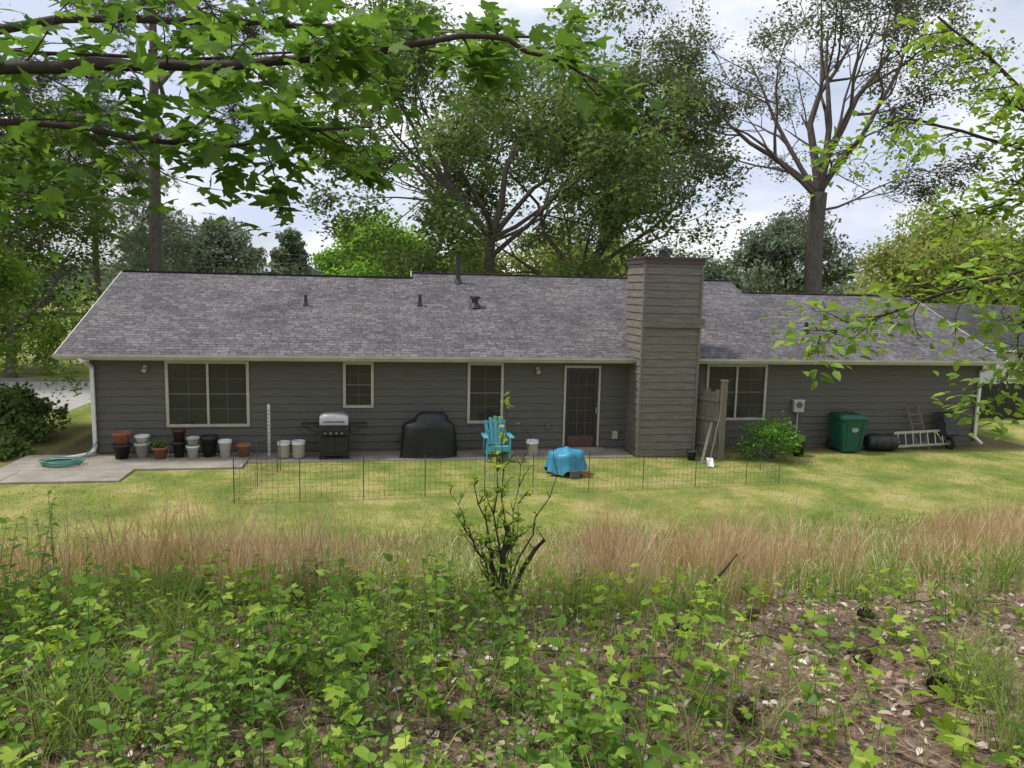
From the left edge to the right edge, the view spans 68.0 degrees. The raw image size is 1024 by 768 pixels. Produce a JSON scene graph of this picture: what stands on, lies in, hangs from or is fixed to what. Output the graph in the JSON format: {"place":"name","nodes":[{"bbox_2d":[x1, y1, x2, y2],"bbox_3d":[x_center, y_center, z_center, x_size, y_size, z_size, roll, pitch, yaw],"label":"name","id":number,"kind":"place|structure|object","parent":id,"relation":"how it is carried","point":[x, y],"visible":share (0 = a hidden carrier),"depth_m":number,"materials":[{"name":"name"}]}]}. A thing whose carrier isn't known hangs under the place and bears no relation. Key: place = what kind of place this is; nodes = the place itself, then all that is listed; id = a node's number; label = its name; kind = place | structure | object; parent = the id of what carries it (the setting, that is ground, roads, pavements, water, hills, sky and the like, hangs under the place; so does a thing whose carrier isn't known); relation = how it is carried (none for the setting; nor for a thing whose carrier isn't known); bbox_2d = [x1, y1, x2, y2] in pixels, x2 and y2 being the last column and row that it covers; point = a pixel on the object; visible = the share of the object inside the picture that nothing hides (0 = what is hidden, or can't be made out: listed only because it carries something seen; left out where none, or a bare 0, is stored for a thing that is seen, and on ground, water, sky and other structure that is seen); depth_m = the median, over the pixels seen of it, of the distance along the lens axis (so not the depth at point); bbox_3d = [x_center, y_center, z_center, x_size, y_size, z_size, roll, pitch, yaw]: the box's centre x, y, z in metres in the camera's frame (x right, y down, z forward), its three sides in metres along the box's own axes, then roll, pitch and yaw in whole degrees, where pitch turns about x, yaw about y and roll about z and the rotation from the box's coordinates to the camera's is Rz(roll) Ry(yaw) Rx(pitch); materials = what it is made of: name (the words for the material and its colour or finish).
{"place":"outdoors","nodes":[
{"label":"outdoors","id":0,"kind":"place"},
{"bbox_2d":[0,378,90,412],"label":"road","id":1,"kind":"structure","parent":0,"point":[80,400],"depth_m":28.31,"materials":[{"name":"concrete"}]},
{"bbox_2d":[0,295,1023,767],"bbox_3d":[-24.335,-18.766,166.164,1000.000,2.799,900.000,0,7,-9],"label":"ground","id":2,"kind":"structure","parent":0,"point":[74,437],"depth_m":13.90,"materials":[{"name":"green plant"}]},
{"bbox_2d":[0,4,72,314],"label":"sweetgum tree","id":3,"kind":"object","parent":2,"relation":"on","point":[26,280],"visible":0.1,"depth_m":34.30,"materials":[{"name":"green plant"}]},
{"bbox_2d":[0,290,88,460],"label":"shrub thicket","id":4,"kind":"object","parent":2,"relation":"on","point":[24,411],"visible":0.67,"depth_m":19.07,"materials":[{"name":"green plant"}]},
{"bbox_2d":[0,490,94,627],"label":"tall roadside weeds","id":5,"kind":"object","parent":2,"relation":"on","point":[5,578],"visible":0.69,"depth_m":4.92,"materials":[{"name":"green plant"}]},
{"bbox_2d":[0,173,112,400],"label":"maple tree","id":6,"kind":"object","parent":2,"relation":"on","point":[9,274],"visible":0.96,"depth_m":20.26,"materials":[{"name":"green plant"}]},
{"bbox_2d":[0,76,138,377],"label":"maple tree","id":7,"kind":"object","parent":2,"relation":"on","point":[97,225],"visible":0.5,"depth_m":31.41,"materials":[{"name":"green plant"}]},
{"bbox_2d":[3,84,211,302],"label":"pine tree","id":8,"kind":"object","parent":2,"relation":"on","point":[137,242],"visible":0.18,"depth_m":44.38,"materials":[{"name":"green plant"}]},
{"bbox_2d":[0,0,279,271],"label":"loblolly pine","id":9,"kind":"object","parent":2,"relation":"on","point":[155,245],"visible":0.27,"depth_m":33.01,"materials":[{"name":"green plant"}]},
{"bbox_2d":[52,241,324,271],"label":"power lines","id":10,"kind":"object","parent":2,"relation":"on","point":[230,261],"visible":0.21,"depth_m":52.73,"materials":[{"name":"black metal"}]},
{"bbox_2d":[0,449,633,484],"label":"patio slab","id":11,"kind":"structure","parent":2,"relation":"on","point":[95,468],"depth_m":17.20,"materials":[{"name":"concrete"}]},
{"bbox_2d":[39,438,99,466],"bbox_3d":[-9.777,1.559,17.060,0.803,0.403,1.419,6,9,33],"label":"garden hose","id":12,"kind":"object","parent":11,"relation":"on","point":[62,461],"visible":1,"depth_m":16.77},
{"bbox_2d":[111,430,131,459],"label":"stacked flower pots","id":13,"kind":"object","parent":11,"relation":"on","point":[121,445],"visible":1,"depth_m":17.40,"materials":[{"name":"black plastic"}]},
{"bbox_2d":[134,434,149,458],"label":"stacked buckets","id":14,"kind":"object","parent":11,"relation":"on","point":[141,443],"visible":1,"depth_m":17.55,"materials":[{"name":"white plastic"}]},
{"bbox_2d":[151,446,168,458],"bbox_3d":[-8.171,1.594,17.637,0.363,0.270,0.363,0,7,-9],"label":"terracotta flower pot","id":15,"kind":"object","parent":11,"relation":"on","point":[160,453],"visible":0.98,"depth_m":17.53,"materials":[{"name":"orange ceramic"}]},
{"bbox_2d":[150,438,167,447],"bbox_3d":[-8.205,1.392,17.639,0.419,0.331,0.261,-8,12,-51],"label":"potted plant","id":16,"kind":"object","parent":15,"relation":"in","point":[156,444],"visible":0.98,"depth_m":17.63,"materials":[{"name":"green plant"}]},
{"bbox_2d":[172,428,185,457],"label":"stacked flower pots","id":17,"kind":"object","parent":11,"relation":"on","point":[178,442],"visible":1,"depth_m":17.68,"materials":[{"name":"black plastic"}]},
{"bbox_2d":[186,436,199,458],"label":"stacked buckets","id":18,"kind":"object","parent":11,"relation":"on","point":[192,446],"visible":1,"depth_m":17.65,"materials":[{"name":"white plastic"}]},
{"bbox_2d":[200,434,218,457],"bbox_3d":[-7.144,1.465,17.923,0.418,0.500,0.418,0,7,-9],"label":"black flower pot","id":19,"kind":"object","parent":11,"relation":"on","point":[209,444],"visible":1,"depth_m":17.80,"materials":[{"name":"plastic"}]},
{"bbox_2d":[218,439,231,457],"bbox_3d":[-6.749,1.522,17.863,0.308,0.420,0.308,0,7,-9],"label":"white bucket","id":20,"kind":"object","parent":11,"relation":"on","point":[225,446],"visible":1,"depth_m":17.77,"materials":[{"name":"plastic"}]},
{"bbox_2d":[235,442,251,456],"bbox_3d":[-6.372,1.569,18.034,0.374,0.300,0.374,0,7,-9],"label":"terracotta flower pot","id":21,"kind":"object","parent":11,"relation":"on","point":[239,446],"visible":0.7,"depth_m":17.93,"materials":[{"name":"orange ceramic"}]},
{"bbox_2d":[267,404,270,455],"bbox_3d":[-5.816,1.121,18.170,0.080,1.280,0.080,0,7,-9],"label":"rain gauge post","id":22,"kind":"object","parent":11,"relation":"on","point":[268,422],"visible":0.97,"depth_m":18.13,"materials":[{"name":"white plastic"}]},
{"bbox_2d":[277,440,290,457],"bbox_3d":[-5.419,1.550,18.036,0.326,0.380,0.318,0,7,-9],"label":"plastic bucket","id":23,"kind":"object","parent":11,"relation":"on","point":[284,448],"visible":0.87,"depth_m":17.93,"materials":[{"name":"plastic"}]},
{"bbox_2d":[291,439,305,457],"bbox_3d":[-5.080,1.543,18.071,0.336,0.400,0.329,0,7,-9],"label":"plastic bucket","id":24,"kind":"object","parent":11,"relation":"on","point":[298,448],"visible":1,"depth_m":17.96,"materials":[{"name":"plastic"}]},
{"bbox_2d":[301,411,366,458],"bbox_3d":[-4.239,1.196,18.134,1.520,1.112,0.562,0,7,-9],"label":"gas grill","id":25,"kind":"object","parent":11,"relation":"on","point":[333,432],"visible":1,"depth_m":17.94,"materials":[{"name":"black metal"}]},
{"bbox_2d":[399,411,456,458],"bbox_3d":[-2.042,1.213,18.600,1.418,1.100,0.722,0,7,-9],"label":"covered barbecue grill","id":26,"kind":"object","parent":11,"relation":"on","point":[431,434],"visible":1,"depth_m":18.33,"materials":[{"name":"black fabric"}]},
{"bbox_2d":[481,416,514,460],"bbox_3d":[-0.371,1.332,18.525,0.740,1.007,0.855,0,7,-9],"label":"adirondack chair","id":27,"kind":"object","parent":11,"relation":"on","point":[492,440],"visible":0.98,"depth_m":18.70,"materials":[{"name":"teal plastic"}]},
{"bbox_2d":[526,439,538,456],"bbox_3d":[0.504,1.589,18.870,0.326,0.400,0.318,0,7,-9],"label":"plastic bucket","id":28,"kind":"object","parent":11,"relation":"on","point":[533,446],"visible":0.97,"depth_m":18.76,"materials":[{"name":"plastic"}]},
{"bbox_2d":[0,0,663,262],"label":"tree branch","id":29,"kind":"object","parent":2,"relation":"on","point":[351,49],"visible":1,"depth_m":4.28,"materials":[{"name":"green plant"}]},
{"bbox_2d":[345,661,361,668],"bbox_3d":[-0.774,1.345,3.664,0.121,0.105,0.105,8,11,-40],"label":"pine cone","id":30,"kind":"object","parent":2,"relation":"on","point":[352,665],"visible":0.17,"depth_m":3.65,"materials":[{"name":"brown plant"}]},
{"bbox_2d":[310,207,442,276],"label":"spring green tree","id":31,"kind":"object","parent":2,"relation":"on","point":[360,269],"visible":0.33,"depth_m":42.97,"materials":[{"name":"green plant"}]},
{"bbox_2d":[5,247,942,313],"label":"distant tree line","id":32,"kind":"object","parent":2,"relation":"on","point":[89,285],"visible":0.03,"depth_m":86.35,"materials":[{"name":"green plant"}]},
{"bbox_2d":[0,471,948,612],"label":"grass plumes","id":33,"kind":"object","parent":2,"relation":"on","point":[735,592],"depth_m":5.22,"materials":[{"name":"beige plant"}]},
{"bbox_2d":[0,550,950,767],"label":"grass among weeds","id":34,"kind":"object","parent":2,"relation":"on","point":[835,717],"depth_m":3.41,"materials":[{"name":"green plant"}]},
{"bbox_2d":[100,205,864,293],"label":"background pine trees","id":35,"kind":"object","parent":2,"relation":"on","point":[772,255],"visible":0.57,"depth_m":55.53,"materials":[{"name":"green plant"}]},
{"bbox_2d":[251,0,717,277],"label":"oak tree","id":36,"kind":"object","parent":2,"relation":"on","point":[590,136],"visible":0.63,"depth_m":30.21,"materials":[{"name":"green plant"}]},
{"bbox_2d":[446,392,563,605],"bbox_3d":[-0.047,0.825,5.160,0.750,1.531,0.374,3,7,16],"label":"cut sapling","id":37,"kind":"object","parent":2,"relation":"on","point":[506,547],"visible":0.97,"depth_m":5.15,"materials":[{"name":"green plant"}]},
{"bbox_2d":[233,423,781,502],"bbox_3d":[0.162,1.574,16.534,12.004,1.060,2.661,0,7,-9],"label":"wire pen fence","id":38,"kind":"object","parent":2,"relation":"on","point":[389,490],"visible":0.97,"depth_m":15.62,"materials":[{"name":"black metal"}]},
{"bbox_2d":[0,554,1022,767],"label":"fallen sticks","id":39,"kind":"object","parent":2,"relation":"on","point":[510,719],"visible":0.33,"depth_m":3.65,"materials":[{"name":"brown wood"}]},
{"bbox_2d":[0,542,1023,767],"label":"tall leafy weeds","id":40,"kind":"object","parent":2,"relation":"on","point":[615,712],"visible":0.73,"depth_m":3.18,"materials":[{"name":"green plant"}]},
{"bbox_2d":[0,556,1023,767],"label":"sweetgum seedlings","id":41,"kind":"object","parent":2,"relation":"on","point":[947,729],"visible":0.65,"depth_m":3.40,"materials":[{"name":"green plant"}]},
{"bbox_2d":[0,563,1023,767],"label":"ground cover weeds","id":42,"kind":"object","parent":2,"relation":"on","point":[308,667],"visible":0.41,"depth_m":3.22,"materials":[{"name":"green plant"}]},
{"bbox_2d":[0,451,1023,601],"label":"tall dry grass","id":43,"kind":"structure","parent":2,"relation":"on","point":[1000,527],"depth_m":7.84,"materials":[{"name":"beige plant"}]},
{"bbox_2d":[0,533,1023,765],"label":"grass tufts","id":44,"kind":"object","parent":2,"relation":"on","point":[984,682],"visible":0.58,"depth_m":4.07,"materials":[{"name":"green plant"}]},
{"bbox_2d":[0,569,1023,767],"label":"fallen leaves","id":45,"kind":"object","parent":2,"relation":"on","point":[398,728],"visible":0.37,"depth_m":3.62,"materials":[{"name":"plant"}]},
{"bbox_2d":[0,562,1023,767],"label":"pine needle litter","id":46,"kind":"object","parent":2,"relation":"on","point":[752,652],"visible":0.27,"depth_m":3.60,"materials":[{"name":"brown plant"}]},
{"bbox_2d":[1,448,1023,577],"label":"lawn grass","id":47,"kind":"structure","parent":2,"relation":"on","point":[192,488],"depth_m":15.61,"materials":[{"name":"green plant"}]},
{"bbox_2d":[66,538,993,592],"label":"bank edge weeds","id":48,"kind":"object","parent":2,"relation":"on","point":[668,565],"visible":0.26,"depth_m":6.46,"materials":[{"name":"green plant"}]},
{"bbox_2d":[89,360,982,453],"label":"walls","id":49,"kind":"structure","parent":2,"relation":"on","point":[130,395],"depth_m":19.28,"materials":[{"name":"paint"}]},
{"bbox_2d":[46,358,97,461],"bbox_3d":[-9.947,0.580,17.191,0.437,2.373,1.163,7,9,36],"label":"downspout","id":50,"kind":"object","parent":49,"relation":"attached to","point":[92,393],"visible":0.88,"depth_m":17.66,"materials":[{"name":"white plastic"}]},
{"bbox_2d":[164,361,249,426],"bbox_3d":[-7.272,0.237,18.161,1.900,1.590,0.080,0,7,-9],"label":"window slider","id":51,"kind":"object","parent":49,"relation":"attached to","point":[206,393],"depth_m":18.17,"materials":[{"name":"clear glass"}]},
{"bbox_2d":[343,362,373,407],"bbox_3d":[-3.785,0.020,18.711,0.740,1.140,0.080,0,7,-9],"label":"window","id":52,"kind":"structure","parent":49,"relation":"attached to","point":[358,384],"depth_m":18.72,"materials":[{"name":"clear glass"}]},
{"bbox_2d":[141,365,617,440],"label":"wall fittings","id":53,"kind":"object","parent":49,"relation":"attached to","point":[547,425],"depth_m":19.56,"materials":[{"name":"plastic"}]},
{"bbox_2d":[467,363,503,423],"bbox_3d":[-0.674,0.229,19.253,0.916,1.550,0.080,0,7,-9],"label":"window","id":54,"kind":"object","parent":49,"relation":"attached to","point":[485,390],"depth_m":19.26,"materials":[{"name":"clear glass"}]},
{"bbox_2d":[54,270,1006,365],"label":"roof","id":55,"kind":"structure","parent":49,"relation":"on","point":[137,312],"depth_m":20.53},
{"bbox_2d":[52,354,1007,364],"bbox_3d":[1.726,-0.602,18.979,24.320,0.105,0.120,0,7,-9],"label":"gutter","id":56,"kind":"object","parent":55,"relation":"attached to","point":[232,357],"visible":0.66,"depth_m":18.44,"materials":[{"name":"paint"}]},
{"bbox_2d":[303,255,809,333],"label":"roof vents","id":57,"kind":"object","parent":55,"relation":"on","point":[474,304],"visible":0.79,"depth_m":21.20,"materials":[{"name":"black metal"}]},
{"bbox_2d":[559,365,604,451],"bbox_3d":[1.827,0.644,19.569,1.164,2.220,0.380,0,7,-9],"label":"back door","id":58,"kind":"structure","parent":49,"relation":"attached to","point":[581,403],"depth_m":19.72,"materials":[{"name":"metal"}]},
{"bbox_2d":[706,364,767,419],"bbox_3d":[6.005,0.220,20.360,1.724,1.510,0.080,0,7,-9],"label":"window slider","id":59,"kind":"object","parent":49,"relation":"attached to","point":[747,391],"depth_m":20.40,"materials":[{"name":"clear glass"}]},
{"bbox_2d":[792,399,805,434],"bbox_3d":[7.761,1.085,20.656,0.340,1.340,0.170,0,7,-9],"label":"electric meter box","id":60,"kind":"object","parent":49,"relation":"attached to","point":[797,405],"visible":0.94,"depth_m":20.56,"materials":[{"name":"paint"}]},
{"bbox_2d":[972,364,999,444],"bbox_3d":[13.278,0.562,21.284,0.160,2.319,0.552,0,7,-9],"label":"downspout","id":61,"kind":"object","parent":49,"relation":"attached to","point":[975,426],"visible":0.75,"depth_m":21.48,"materials":[{"name":"white plastic"}]},
{"bbox_2d":[437,204,645,276],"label":"understory trees","id":62,"kind":"object","parent":2,"relation":"on","point":[516,264],"visible":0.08,"depth_m":48.66,"materials":[{"name":"green plant"}]},
{"bbox_2d":[544,446,589,478],"bbox_3d":[1.243,1.732,17.179,1.020,0.639,0.934,0,7,-9],"label":"tarp covered fire pit","id":63,"kind":"object","parent":2,"relation":"on","point":[560,455],"visible":0.91,"depth_m":16.94,"materials":[{"name":"plastic"}]},
{"bbox_2d":[400,30,760,278],"bbox_3d":[3.799,-8.738,38.788,16.836,16.660,17.309,6,9,33],"label":"oak tree","id":64,"kind":"object","parent":2,"relation":"on","point":[656,205],"visible":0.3,"depth_m":35.77,"materials":[{"name":"green plant"}]},
{"bbox_2d":[624,246,706,456],"bbox_3d":[3.865,-0.868,19.567,1.670,5.310,1.500,0,7,-9],"label":"chimney","id":65,"kind":"object","parent":2,"relation":"on","point":[665,323],"visible":0.92,"depth_m":18.97,"materials":[{"name":"beige wood"}]},
{"bbox_2d":[673,621,693,638],"bbox_3d":[0.952,1.361,4.189,0.121,0.105,0.105,18,25,33],"label":"pine cone","id":66,"kind":"object","parent":2,"relation":"on","point":[677,627],"visible":0.28,"depth_m":4.18,"materials":[{"name":"brown plant"}]},
{"bbox_2d":[686,450,696,460],"bbox_3d":[4.476,1.782,18.940,0.264,0.240,0.264,0,7,-9],"label":"black flower pot","id":67,"kind":"object","parent":2,"relation":"on","point":[690,457],"visible":0.89,"depth_m":18.86,"materials":[{"name":"plastic"}]},
{"bbox_2d":[700,422,712,463],"bbox_3d":[4.813,1.452,18.774,0.070,0.961,0.626,6,9,33],"label":"leaning plank","id":68,"kind":"object","parent":2,"relation":"on","point":[706,443],"visible":0.93,"depth_m":18.77,"materials":[{"name":"grey wood"}]},
{"bbox_2d":[695,380,728,460],"bbox_3d":[4.994,0.861,19.220,0.214,2.020,1.014,-4,9,-38],"label":"wooden privacy fence","id":69,"kind":"object","parent":2,"relation":"on","point":[709,402],"visible":0.76,"depth_m":19.12,"materials":[{"name":"grey wood"}]},
{"bbox_2d":[706,411,720,466],"bbox_3d":[4.889,1.327,18.472,0.220,1.237,0.846,4,8,22],"label":"leaning shovel","id":70,"kind":"object","parent":2,"relation":"on","point":[710,462],"visible":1,"depth_m":18.36,"materials":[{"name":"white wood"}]},
{"bbox_2d":[732,695,757,722],"bbox_3d":[0.976,1.365,3.188,0.105,0.105,0.121,-8,16,10],"label":"pine cone","id":71,"kind":"object","parent":2,"relation":"on","point":[737,714],"visible":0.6,"depth_m":3.16,"materials":[{"name":"brown plant"}]},
{"bbox_2d":[743,606,761,620],"bbox_3d":[1.646,1.573,5.208,0.121,0.105,0.105,-10,-2,-7],"label":"pine cone","id":72,"kind":"object","parent":2,"relation":"on","point":[756,611],"visible":0.64,"depth_m":5.18,"materials":[{"name":"brown plant"}]},
{"bbox_2d":[728,410,805,461],"bbox_3d":[6.394,1.485,19.080,1.762,1.657,1.803,7,9,38],"label":"garden shrub","id":73,"kind":"object","parent":2,"relation":"on","point":[773,432],"visible":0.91,"depth_m":19.01,"materials":[{"name":"green plant"}]},
{"bbox_2d":[792,441,805,456],"bbox_3d":[7.438,1.689,19.725,0.374,0.360,0.374,0,7,-9],"label":"black flower pot","id":74,"kind":"object","parent":2,"relation":"on","point":[803,444],"visible":0.48,"depth_m":19.61,"materials":[{"name":"plastic"}]},
{"bbox_2d":[797,435,805,442],"bbox_3d":[7.511,1.446,19.672,0.214,0.290,0.422,3,7,11],"label":"potted plant","id":75,"kind":"object","parent":74,"relation":"in","point":[803,438],"visible":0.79,"depth_m":19.64,"materials":[{"name":"green plant"}]},
{"bbox_2d":[614,0,1023,292],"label":"tall bare oak","id":76,"kind":"object","parent":2,"relation":"on","point":[817,209],"visible":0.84,"depth_m":32.53,"materials":[{"name":"green plant"}]},
{"bbox_2d":[825,411,868,451],"bbox_3d":[8.999,1.297,20.397,0.731,1.040,0.872,0,7,-9],"label":"green trash bin","id":77,"kind":"object","parent":2,"relation":"on","point":[847,430],"visible":1,"depth_m":20.13,"materials":[{"name":"plastic"}]},
{"bbox_2d":[852,646,872,663],"bbox_3d":[1.846,1.433,4.000,0.105,0.105,0.121,-7,14,22],"label":"pine cone","id":78,"kind":"object","parent":2,"relation":"on","point":[867,657],"visible":0.71,"depth_m":3.97,"materials":[{"name":"brown plant"}]},
{"bbox_2d":[857,607,874,622],"bbox_3d":[2.304,1.505,4.944,0.105,0.105,0.121,9,-6,-23],"label":"pine cone","id":79,"kind":"object","parent":2,"relation":"on","point":[860,614],"visible":0.65,"depth_m":4.94,"materials":[{"name":"brown plant"}]},
{"bbox_2d":[863,433,899,450],"bbox_3d":[10.040,1.577,20.598,0.940,0.480,0.480,1,7,-1],"label":"metal drum","id":80,"kind":"object","parent":2,"relation":"on","point":[881,442],"visible":0.98,"depth_m":20.41,"materials":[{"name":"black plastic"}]},
{"bbox_2d":[760,0,1023,439],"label":"young tree overhanging","id":81,"kind":"object","parent":2,"relation":"on","point":[1003,116],"visible":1,"depth_m":5.30,"materials":[{"name":"green plant"}]},
{"bbox_2d":[905,406,929,448],"bbox_3d":[11.223,1.203,21.020,0.351,1.152,0.623,-3,8,-28],"label":"wooden step ladder","id":82,"kind":"object","parent":2,"relation":"on","point":[911,423],"visible":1,"depth_m":21.02,"materials":[{"name":"grey wood"}]},
{"bbox_2d":[894,429,947,447],"bbox_3d":[11.343,1.494,20.930,1.803,0.485,0.170,0,7,-9],"label":"aluminium ladder","id":83,"kind":"object","parent":2,"relation":"on","point":[919,432],"visible":0.94,"depth_m":20.89,"materials":[{"name":"silver metal"}]},
{"bbox_2d":[829,198,1023,304],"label":"yellowgreen tree group","id":84,"kind":"object","parent":2,"relation":"on","point":[889,262],"visible":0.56,"depth_m":43.32,"materials":[{"name":"green plant"}]},
{"bbox_2d":[925,676,950,695],"bbox_3d":[1.995,1.422,3.552,0.105,0.105,0.121,10,-4,-11],"label":"pine cone","id":85,"kind":"object","parent":2,"relation":"on","point":[930,681],"visible":0.36,"depth_m":3.56,"materials":[{"name":"black plant"}]},
{"bbox_2d":[926,649,949,668],"bbox_3d":[2.210,1.430,3.942,0.121,0.105,0.105,-8,-4,5],"label":"pine cone","id":86,"kind":"object","parent":2,"relation":"on","point":[934,657],"visible":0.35,"depth_m":3.92,"materials":[{"name":"brown plant"}]},
{"bbox_2d":[933,398,959,448],"bbox_3d":[12.127,1.113,21.101,0.675,1.365,0.617,0,7,-9],"label":"wheelbarrow","id":87,"kind":"object","parent":2,"relation":"on","point":[948,427],"visible":0.81,"depth_m":20.98,"materials":[{"name":"metal"}]},
{"bbox_2d":[922,303,1023,383],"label":"neighbor house","id":88,"kind":"structure","parent":2,"relation":"on","point":[948,313],"depth_m":33.66,"materials":[{"name":"grey"}]},
{"bbox_2d":[978,383,1023,419],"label":"backyard fence","id":89,"kind":"object","parent":2,"relation":"on","point":[993,392],"visible":0.18,"depth_m":26.34,"materials":[{"name":"grey wood"}]},
{"bbox_2d":[0,504,1023,605],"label":"meadow grass","id":90,"kind":"structure","parent":0,"point":[803,580],"depth_m":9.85,"materials":[{"name":"plant"}]},
{"bbox_2d":[0,0,1023,284],"label":"sky","id":91,"kind":"structure","parent":0,"point":[864,220],"materials":[{"name":"white"}]}
]}

